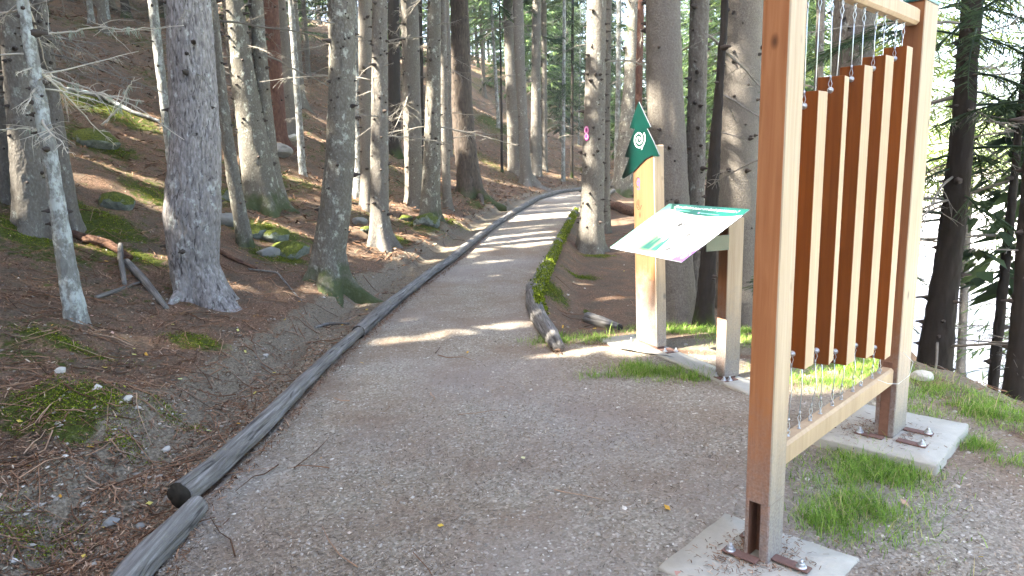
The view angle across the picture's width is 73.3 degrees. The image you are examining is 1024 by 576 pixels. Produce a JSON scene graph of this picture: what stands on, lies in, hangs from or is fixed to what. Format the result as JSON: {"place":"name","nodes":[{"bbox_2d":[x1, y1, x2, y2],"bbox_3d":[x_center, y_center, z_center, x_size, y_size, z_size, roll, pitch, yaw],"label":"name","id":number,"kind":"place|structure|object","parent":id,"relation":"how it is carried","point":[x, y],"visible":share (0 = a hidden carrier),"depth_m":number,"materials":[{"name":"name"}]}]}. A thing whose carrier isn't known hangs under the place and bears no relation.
{"place":"outdoors","nodes":[
{"label":"outdoors","id":0,"kind":"place"},
{"bbox_2d":[0,0,1023,575],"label":"forest floor","id":1,"kind":"structure","parent":0,"point":[610,288],"depth_m":8.06,"materials":[{"name":"soil"}]},
{"bbox_2d":[0,38,102,204],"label":"spruce tree","id":2,"kind":"object","parent":1,"relation":"on","point":[5,192],"visible":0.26,"depth_m":8.17,"materials":[{"name":"grey plant"}]},
{"bbox_2d":[0,0,134,239],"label":"spruce tree","id":3,"kind":"object","parent":1,"relation":"on","point":[29,201],"visible":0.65,"depth_m":7.76,"materials":[{"name":"grey plant"}]},
{"bbox_2d":[0,0,138,326],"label":"spruce tree","id":4,"kind":"object","parent":1,"relation":"on","point":[73,302],"visible":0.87,"depth_m":5.60,"materials":[{"name":"grey plant"}]},
{"bbox_2d":[41,68,183,139],"bbox_3d":[-3.586,-1.691,6.132,1.720,0.793,0.311,3,11,23],"label":"bare branch","id":5,"kind":"object","parent":4,"relation":"attached to","point":[76,85],"visible":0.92,"depth_m":6.03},
{"bbox_2d":[46,1,183,55],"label":"bare branch","id":6,"kind":"object","parent":4,"relation":"attached to","point":[128,29],"visible":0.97,"depth_m":5.90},
{"bbox_2d":[72,128,120,149],"bbox_3d":[-7.305,-2.569,12.053,0.719,0.454,0.760,1,11,16],"label":"stone","id":7,"kind":"object","parent":1,"relation":"on","point":[91,138],"visible":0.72,"depth_m":11.82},
{"bbox_2d":[29,0,167,232],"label":"spruce tree","id":8,"kind":"object","parent":1,"relation":"on","point":[76,222],"visible":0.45,"depth_m":8.08,"materials":[{"name":"grey plant"}]},
{"bbox_2d":[53,0,143,35],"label":"spruce tree","id":9,"kind":"object","parent":1,"relation":"on","point":[101,12],"visible":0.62,"depth_m":21.17,"materials":[{"name":"grey plant"}]},
{"bbox_2d":[71,230,132,260],"bbox_3d":[-4.922,-0.532,8.171,1.034,0.172,0.216,19,16,17],"label":"exposed root","id":10,"kind":"object","parent":1,"relation":"on","point":[95,240],"visible":0.82,"depth_m":8.12,"materials":[{"name":"brown wood"}]},
{"bbox_2d":[98,191,135,210],"bbox_3d":[-5.451,-1.159,9.505,0.458,0.355,0.491,-5,11,-20],"label":"stone","id":11,"kind":"object","parent":1,"relation":"on","point":[114,200],"visible":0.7,"depth_m":9.33,"materials":[{"name":"stone"}]},
{"bbox_2d":[124,259,168,308],"bbox_3d":[-3.917,-0.059,7.356,0.093,0.107,1.530,-10,26,-40],"label":"fallen branch","id":12,"kind":"object","parent":1,"relation":"on","point":[138,274],"visible":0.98,"depth_m":7.28,"materials":[{"name":"wood"}]},
{"bbox_2d":[147,0,168,160],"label":"birch tree","id":13,"kind":"object","parent":1,"relation":"on","point":[157,46],"visible":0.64,"depth_m":11.26,"materials":[{"name":"white plant"}]},
{"bbox_2d":[110,495,208,575],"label":"edging log","id":14,"kind":"object","parent":1,"relation":"on","point":[151,553],"visible":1,"depth_m":2.98,"materials":[{"name":"wood"}]},
{"bbox_2d":[159,0,241,311],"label":"pine tree","id":15,"kind":"object","parent":1,"relation":"on","point":[192,209],"visible":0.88,"depth_m":7.02,"materials":[{"name":"grey plant"}]},
{"bbox_2d":[0,255,429,575],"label":"ditch gravel","id":16,"kind":"structure","parent":1,"relation":"on","point":[57,498],"depth_m":3.73,"materials":[{"name":"gravel"}]},
{"bbox_2d":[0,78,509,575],"bbox_3d":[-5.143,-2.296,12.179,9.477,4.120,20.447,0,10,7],"label":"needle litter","id":17,"kind":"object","parent":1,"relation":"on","point":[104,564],"visible":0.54,"depth_m":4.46,"materials":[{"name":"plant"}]},
{"bbox_2d":[219,0,300,217],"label":"spruce tree","id":18,"kind":"object","parent":1,"relation":"on","point":[263,192],"visible":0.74,"depth_m":11.80,"materials":[{"name":"grey plant"}]},
{"bbox_2d":[167,327,363,507],"bbox_3d":[-1.565,0.723,5.181,0.169,0.142,3.540,-1,10,3],"label":"edging log","id":19,"kind":"object","parent":1,"relation":"on","point":[209,472],"visible":1,"depth_m":4.11,"materials":[{"name":"wood"}]},
{"bbox_2d":[261,228,288,242],"bbox_3d":[-3.566,-0.762,10.451,0.364,0.300,0.453,1,11,15],"label":"stone","id":20,"kind":"object","parent":1,"relation":"on","point":[273,235],"visible":0.75,"depth_m":10.30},
{"bbox_2d":[263,0,306,150],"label":"spruce tree","id":21,"kind":"object","parent":1,"relation":"on","point":[271,15],"visible":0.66,"depth_m":16.90,"materials":[{"name":"brown plant"}]},
{"bbox_2d":[211,0,366,249],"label":"spruce tree","id":22,"kind":"object","parent":1,"relation":"on","point":[243,233],"visible":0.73,"depth_m":9.65,"materials":[{"name":"grey plant"}]},
{"bbox_2d":[278,0,301,134],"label":"spruce tree","id":23,"kind":"object","parent":1,"relation":"on","point":[289,104],"visible":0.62,"depth_m":18.25,"materials":[{"name":"brown plant"}]},
{"bbox_2d":[272,241,309,259],"bbox_3d":[-3.335,-0.528,10.268,0.560,0.366,0.522,3,11,23],"label":"stone","id":24,"kind":"object","parent":1,"relation":"on","point":[293,249],"visible":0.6,"depth_m":10.11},
{"bbox_2d":[270,0,321,176],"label":"spruce tree","id":25,"kind":"object","parent":1,"relation":"on","point":[301,147],"visible":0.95,"depth_m":15.11,"materials":[{"name":"grey plant"}]},
{"bbox_2d":[241,0,370,205],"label":"spruce tree","id":26,"kind":"object","parent":1,"relation":"on","point":[260,57],"visible":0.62,"depth_m":11.93,"materials":[{"name":"grey plant"}]},
{"bbox_2d":[286,0,327,77],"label":"spruce tree","id":27,"kind":"object","parent":1,"relation":"on","point":[307,55],"visible":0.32,"depth_m":29.50,"materials":[{"name":"grey plant"}]},
{"bbox_2d":[286,0,328,113],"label":"spruce tree","id":28,"kind":"object","parent":1,"relation":"on","point":[304,103],"visible":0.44,"depth_m":22.98,"materials":[{"name":"grey plant"}]},
{"bbox_2d":[0,93,617,572],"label":"ground moss","id":29,"kind":"object","parent":1,"relation":"on","point":[550,289],"visible":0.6,"depth_m":4.65,"materials":[{"name":"plant"}]},
{"bbox_2d":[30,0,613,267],"bbox_3d":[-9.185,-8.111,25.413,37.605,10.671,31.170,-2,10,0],"label":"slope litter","id":30,"kind":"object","parent":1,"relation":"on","point":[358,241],"visible":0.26,"depth_m":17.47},
{"bbox_2d":[287,0,359,198],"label":"spruce tree","id":31,"kind":"object","parent":1,"relation":"on","point":[356,188],"visible":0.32,"depth_m":15.23,"materials":[{"name":"grey plant"}]},
{"bbox_2d":[166,235,488,575],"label":"log side litter","id":32,"kind":"object","parent":1,"relation":"on","point":[291,414],"visible":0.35,"depth_m":4.61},
{"bbox_2d":[280,0,394,211],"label":"spruce tree","id":33,"kind":"object","parent":1,"relation":"on","point":[364,28],"visible":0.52,"depth_m":13.67,"materials":[{"name":"grey plant"}]},
{"bbox_2d":[296,0,383,306],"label":"spruce tree","id":34,"kind":"object","parent":1,"relation":"on","point":[328,271],"visible":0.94,"depth_m":8.69,"materials":[{"name":"grey plant"}]},
{"bbox_2d":[261,0,451,252],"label":"spruce tree","id":35,"kind":"object","parent":1,"relation":"on","point":[381,237],"visible":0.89,"depth_m":11.70,"materials":[{"name":"grey plant"}]},
{"bbox_2d":[388,0,403,158],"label":"spruce tree","id":36,"kind":"object","parent":1,"relation":"on","point":[394,97],"visible":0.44,"depth_m":22.62,"materials":[{"name":"brown wood"}]},
{"bbox_2d":[352,255,457,338],"bbox_3d":[-1.283,-0.030,9.164,0.218,0.163,4.904,0,11,7],"label":"edging log","id":37,"kind":"object","parent":1,"relation":"on","point":[367,323],"visible":0.98,"depth_m":8.28,"materials":[{"name":"wood"}]},
{"bbox_2d":[388,0,424,208],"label":"spruce tree","id":38,"kind":"object","parent":1,"relation":"on","point":[411,93],"visible":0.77,"depth_m":15.78,"materials":[{"name":"grey plant"}]},
{"bbox_2d":[413,213,439,227],"bbox_3d":[-1.788,-1.385,14.332,0.476,0.366,0.618,1,11,17],"label":"stone","id":39,"kind":"object","parent":1,"relation":"on","point":[431,220],"visible":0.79,"depth_m":14.11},
{"bbox_2d":[356,0,517,224],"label":"spruce tree","id":40,"kind":"object","parent":1,"relation":"on","point":[430,201],"visible":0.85,"depth_m":14.54,"materials":[{"name":"grey plant"}]},
{"bbox_2d":[388,0,493,161],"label":"spruce tree","id":41,"kind":"object","parent":1,"relation":"on","point":[421,57],"visible":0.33,"depth_m":18.46,"materials":[{"name":"grey wood"}]},
{"bbox_2d":[446,0,453,156],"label":"spruce tree","id":42,"kind":"object","parent":1,"relation":"on","point":[449,70],"visible":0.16,"depth_m":25.99,"materials":[{"name":"grey plant"}]},
{"bbox_2d":[396,0,528,211],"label":"pine tree","id":43,"kind":"object","parent":1,"relation":"on","point":[469,181],"visible":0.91,"depth_m":19.40,"materials":[{"name":"grey plant"}]},
{"bbox_2d":[420,0,504,210],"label":"spruce tree","id":44,"kind":"object","parent":1,"relation":"on","point":[447,201],"visible":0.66,"depth_m":16.81,"materials":[{"name":"grey plant"}]},
{"bbox_2d":[450,0,503,98],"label":"spruce tree","id":45,"kind":"object","parent":1,"relation":"on","point":[482,54],"visible":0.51,"depth_m":47.31,"materials":[{"name":"green plant"}]},
{"bbox_2d":[449,212,512,262],"bbox_3d":[-0.516,-1.188,14.300,0.183,0.155,6.147,0,13,10],"label":"edging log","id":46,"kind":"object","parent":1,"relation":"on","point":[467,245],"visible":0.98,"depth_m":13.41,"materials":[{"name":"wood"}]},
{"bbox_2d":[0,158,983,575],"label":"fallen leaves","id":47,"kind":"object","parent":1,"relation":"on","point":[254,392],"visible":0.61,"depth_m":3.88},
{"bbox_2d":[480,37,505,89],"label":"young spruce","id":48,"kind":"object","parent":1,"relation":"on","point":[498,65],"visible":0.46,"depth_m":52.12,"materials":[{"name":"green plant"}]},
{"bbox_2d":[449,0,547,128],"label":"spruce tree","id":49,"kind":"object","parent":1,"relation":"on","point":[492,39],"visible":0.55,"depth_m":36.30,"materials":[{"name":"green plant"}]},
{"bbox_2d":[473,0,537,178],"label":"spruce tree","id":50,"kind":"object","parent":1,"relation":"on","point":[512,125],"visible":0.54,"depth_m":27.84,"materials":[{"name":"grey plant"}]},
{"bbox_2d":[496,0,514,172],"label":"spruce tree","id":51,"kind":"object","parent":1,"relation":"on","point":[501,130],"visible":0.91,"depth_m":27.21,"materials":[{"name":"plant"}]},
{"bbox_2d":[0,166,1020,574],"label":"slope stones","id":52,"kind":"object","parent":1,"relation":"on","point":[98,386],"visible":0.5,"depth_m":4.52,"materials":[{"name":"stone"}]},
{"bbox_2d":[0,78,1023,575],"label":"ground twigs","id":53,"kind":"object","parent":1,"relation":"on","point":[16,542],"visible":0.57,"depth_m":4.71,"materials":[{"name":"wood"}]},
{"bbox_2d":[480,0,553,191],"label":"spruce tree","id":54,"kind":"object","parent":1,"relation":"on","point":[527,178],"visible":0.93,"depth_m":26.23,"materials":[{"name":"plant"}]},
{"bbox_2d":[484,0,571,177],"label":"spruce tree","id":55,"kind":"object","parent":1,"relation":"on","point":[535,140],"visible":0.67,"depth_m":28.93,"materials":[{"name":"grey plant"}]},
{"bbox_2d":[498,0,579,132],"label":"spruce tree","id":56,"kind":"object","parent":1,"relation":"on","point":[553,11],"visible":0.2,"depth_m":42.28,"materials":[{"name":"plant"}]},
{"bbox_2d":[525,279,564,351],"bbox_3d":[0.300,0.228,7.502,0.268,0.254,2.991,-2,10,-1],"label":"edging log","id":57,"kind":"object","parent":1,"relation":"on","point":[542,322],"visible":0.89,"depth_m":6.94,"materials":[{"name":"wood"}]},
{"bbox_2d":[524,0,579,171],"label":"spruce tree","id":58,"kind":"object","parent":1,"relation":"on","point":[544,86],"visible":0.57,"depth_m":30.96,"materials":[{"name":"grey plant"}]},
{"bbox_2d":[526,206,578,294],"bbox_3d":[0.947,-0.964,12.857,0.289,0.301,9.265,0,13,9],"label":"edging log","id":59,"kind":"object","parent":1,"relation":"on","point":[541,276],"visible":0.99,"depth_m":10.69,"materials":[{"name":"plant"}]},
{"bbox_2d":[529,27,582,141],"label":"young spruce","id":60,"kind":"object","parent":1,"relation":"on","point":[556,109],"visible":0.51,"depth_m":51.36,"materials":[{"name":"green plant"}]},
{"bbox_2d":[525,0,586,178],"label":"spruce tree","id":61,"kind":"object","parent":1,"relation":"on","point":[572,21],"visible":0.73,"depth_m":30.60,"materials":[{"name":"plant"}]},
{"bbox_2d":[542,0,581,181],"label":"spruce tree","id":62,"kind":"object","parent":1,"relation":"on","point":[563,95],"visible":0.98,"depth_m":28.77,"materials":[{"name":"grey plant"}]},
{"bbox_2d":[547,0,583,128],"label":"spruce tree","id":63,"kind":"object","parent":1,"relation":"on","point":[551,20],"visible":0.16,"depth_m":59.44,"materials":[{"name":"green plant"}]},
{"bbox_2d":[547,0,585,129],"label":"spruce tree","id":64,"kind":"object","parent":1,"relation":"on","point":[568,40],"visible":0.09,"depth_m":62.97,"materials":[{"name":"green plant"}]},
{"bbox_2d":[565,0,586,144],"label":"spruce tree","id":65,"kind":"object","parent":1,"relation":"on","point":[576,37],"visible":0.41,"depth_m":53.71,"materials":[{"name":"green plant"}]},
{"bbox_2d":[287,0,875,124],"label":"distant wood","id":66,"kind":"object","parent":1,"relation":"on","point":[554,25],"visible":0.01,"depth_m":100.14,"materials":[{"name":"plant"}]},
{"bbox_2d":[558,0,616,233],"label":"spruce tree","id":67,"kind":"object","parent":1,"relation":"on","point":[607,217],"visible":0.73,"depth_m":15.37,"materials":[{"name":"grey plant"}]},
{"bbox_2d":[568,0,626,164],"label":"spruce tree","id":68,"kind":"object","parent":1,"relation":"on","point":[612,40],"visible":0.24,"depth_m":33.58,"materials":[{"name":"green plant"}]},
{"bbox_2d":[582,312,622,329],"bbox_3d":[1.081,0.422,8.157,0.164,0.168,0.574,-10,16,-37],"label":"fallen log","id":69,"kind":"object","parent":1,"relation":"on","point":[596,320],"visible":0.87,"depth_m":8.12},
{"bbox_2d":[561,0,645,254],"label":"spruce tree","id":70,"kind":"object","parent":1,"relation":"on","point":[590,239],"visible":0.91,"depth_m":12.87,"materials":[{"name":"grey plant"}]},
{"bbox_2d":[610,0,637,197],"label":"spruce tree","id":71,"kind":"object","parent":1,"relation":"on","point":[622,186],"visible":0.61,"depth_m":24.89,"materials":[{"name":"grey plant"}]},
{"bbox_2d":[610,0,645,130],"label":"spruce tree","id":72,"kind":"object","parent":1,"relation":"on","point":[614,17],"visible":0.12,"depth_m":43.67,"materials":[{"name":"green plant"}]},
{"bbox_2d":[611,0,645,167],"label":"birch tree","id":73,"kind":"object","parent":1,"relation":"on","point":[618,27],"visible":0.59,"depth_m":25.89,"materials":[{"name":"white plant"}]},
{"bbox_2d":[629,0,645,196],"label":"pine tree","id":74,"kind":"object","parent":1,"relation":"on","point":[639,54],"visible":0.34,"depth_m":18.14,"materials":[{"name":"brown plant"}]},
{"bbox_2d":[641,0,695,324],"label":"spruce tree","id":75,"kind":"object","parent":1,"relation":"on","point":[664,85],"visible":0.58,"depth_m":7.83,"materials":[{"name":"grey plant"}]},
{"bbox_2d":[632,0,760,295],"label":"spruce tree","id":76,"kind":"object","parent":1,"relation":"on","point":[696,78],"visible":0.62,"depth_m":8.09,"materials":[{"name":"brown plant"}]},
{"bbox_2d":[681,0,720,179],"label":"spruce tree","id":77,"kind":"object","parent":1,"relation":"on","point":[712,18],"visible":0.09,"depth_m":34.84,"materials":[{"name":"green plant"}]},
{"bbox_2d":[691,0,758,327],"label":"spruce tree","id":78,"kind":"object","parent":1,"relation":"on","point":[704,313],"visible":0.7,"depth_m":7.67,"materials":[{"name":"brown wood"}]},
{"bbox_2d":[707,0,763,328],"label":"spruce tree","id":79,"kind":"object","parent":1,"relation":"on","point":[745,23],"visible":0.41,"depth_m":10.13,"materials":[{"name":"grey plant"}]},
{"bbox_2d":[681,0,832,171],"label":"spruce tree","id":80,"kind":"object","parent":1,"relation":"on","point":[709,99],"visible":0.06,"depth_m":13.47,"materials":[{"name":"plant"}]},
{"bbox_2d":[505,319,1023,575],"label":"grass","id":81,"kind":"structure","parent":1,"relation":"on","point":[985,407],"depth_m":3.69,"materials":[{"name":"plant"}]},
{"bbox_2d":[548,235,1023,439],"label":"dry litter","id":82,"kind":"object","parent":1,"relation":"on","point":[813,364],"visible":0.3,"depth_m":5.59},
{"bbox_2d":[803,0,832,89],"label":"spruce tree","id":83,"kind":"object","parent":1,"relation":"on","point":[812,20],"visible":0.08,"depth_m":20.00,"materials":[{"name":"plant"}]},
{"bbox_2d":[827,0,875,75],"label":"spruce tree","id":84,"kind":"object","parent":1,"relation":"on","point":[848,15],"visible":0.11,"depth_m":6.74,"materials":[{"name":"green plant"}]},
{"bbox_2d":[704,0,1023,373],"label":"spruce tree","id":85,"kind":"object","parent":1,"relation":"on","point":[936,344],"visible":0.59,"depth_m":6.17,"materials":[{"name":"brown wood"}]},
{"bbox_2d":[803,0,928,335],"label":"spruce tree","id":86,"kind":"object","parent":1,"relation":"on","point":[820,69],"visible":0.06,"depth_m":9.03,"materials":[{"name":"brown plant"}]},
{"bbox_2d":[805,0,1014,340],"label":"spruce tree","id":87,"kind":"object","parent":1,"relation":"on","point":[944,35],"visible":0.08,"depth_m":15.97,"materials":[{"name":"green plant"}]},
{"bbox_2d":[914,0,1023,376],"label":"spruce tree","id":88,"kind":"object","parent":1,"relation":"on","point":[960,367],"visible":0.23,"depth_m":19.19,"materials":[{"name":"green plant"}]},
{"bbox_2d":[919,51,1023,391],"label":"spruce tree","id":89,"kind":"object","parent":1,"relation":"on","point":[994,360],"visible":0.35,"depth_m":6.68,"materials":[{"name":"plant"}]},
{"bbox_2d":[923,0,1023,384],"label":"spruce tree","id":90,"kind":"object","parent":1,"relation":"on","point":[1006,332],"visible":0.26,"depth_m":13.41,"materials":[{"name":"plant"}]},
{"bbox_2d":[929,0,1023,402],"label":"spruce tree","id":91,"kind":"object","parent":1,"relation":"on","point":[1013,380],"visible":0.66,"depth_m":5.71,"materials":[{"name":"plant"}]},
{"bbox_2d":[930,108,1023,389],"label":"spruce tree","id":92,"kind":"object","parent":1,"relation":"on","point":[981,275],"visible":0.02,"depth_m":7.03,"materials":[{"name":"plant"}]},
{"bbox_2d":[160,191,1023,575],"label":"path","id":93,"kind":"structure","parent":0,"point":[539,229],"depth_m":3.84,"materials":[{"name":"gravel"}]},
{"bbox_2d":[509,187,580,215],"bbox_3d":[1.063,-2.827,21.688,0.716,0.189,10.044,1,12,16],"label":"edging log","id":94,"kind":"object","parent":93,"relation":"on","point":[521,207],"visible":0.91,"depth_m":21.60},
{"bbox_2d":[156,202,1023,575],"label":"bark debris","id":95,"kind":"object","parent":93,"relation":"on","point":[422,530],"visible":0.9,"depth_m":3.49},
{"bbox_2d":[600,334,749,394],"bbox_3d":[1.362,0.671,5.683,0.496,0.168,1.864,-6,11,-22],"label":"concrete footing","id":96,"kind":"object","parent":93,"relation":"on","point":[741,384],"visible":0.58,"depth_m":5.70,"materials":[{"name":"concrete"}]},
{"bbox_2d":[610,102,749,381],"bbox_3d":[1.168,-0.444,5.484,0.720,2.115,1.606,-6,11,-22],"label":"information board","id":97,"kind":"object","parent":96,"relation":"on","point":[656,237],"visible":1,"depth_m":5.29,"materials":[{"name":"wood"}]},
{"bbox_2d":[658,513,859,575],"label":"concrete footing","id":98,"kind":"object","parent":93,"relation":"on","point":[842,564],"visible":0.83,"depth_m":2.84,"materials":[{"name":"concrete"}]},
{"bbox_2d":[680,413,964,575],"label":"slab litter","id":99,"kind":"object","parent":98,"relation":"on","point":[775,565],"visible":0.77,"depth_m":2.89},
{"bbox_2d":[721,0,939,573],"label":"play structure","id":100,"kind":"object","parent":98,"relation":"on","point":[775,446],"visible":0.99,"depth_m":2.75,"materials":[{"name":"brown wood"}]},
{"bbox_2d":[787,0,827,429],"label":"chime board","id":101,"kind":"object","parent":100,"relation":"hanging from","point":[812,145],"visible":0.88,"depth_m":2.77,"materials":[{"name":"brown wood"}]},
{"bbox_2d":[809,0,848,413],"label":"chime board","id":102,"kind":"object","parent":100,"relation":"hanging from","point":[836,87],"visible":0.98,"depth_m":2.92,"materials":[{"name":"brown wood"}]},
{"bbox_2d":[831,10,872,400],"bbox_3d":[1.538,-0.338,3.152,0.132,1.767,0.104,-11,14,-43],"label":"chime board","id":103,"kind":"object","parent":100,"relation":"hanging from","point":[857,137],"visible":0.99,"depth_m":3.10,"materials":[{"name":"brown wood"}]},
{"bbox_2d":[851,19,893,385],"bbox_3d":[1.720,-0.376,3.331,0.154,1.767,0.104,-11,14,-41],"label":"chime board","id":104,"kind":"object","parent":100,"relation":"hanging from","point":[881,91],"visible":0.81,"depth_m":3.28,"materials":[{"name":"brown wood"}]},
{"bbox_2d":[870,25,912,373],"bbox_3d":[1.927,-0.418,3.532,0.104,1.767,0.132,8,14,43],"label":"chime board","id":105,"kind":"object","parent":100,"relation":"hanging from","point":[902,66],"visible":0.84,"depth_m":3.48,"materials":[{"name":"brown wood"}]},
{"bbox_2d":[814,404,968,475],"bbox_3d":[2.220,0.928,4.027,0.781,0.210,0.635,-12,14,-44],"label":"concrete footing","id":106,"kind":"object","parent":93,"relation":"on","point":[949,433],"visible":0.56,"depth_m":3.88,"materials":[{"name":"concrete"}]},
{"bbox_2d":[310,0,1023,118],"label":"sky","id":107,"kind":"structure","parent":0,"point":[990,58],"materials":[{"name":"white"}]},
{"bbox_2d":[911,175,1019,392],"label":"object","id":108,"kind":"structure","parent":0,"point":[984,355],"depth_m":28.99,"materials":[{"name":"white"}]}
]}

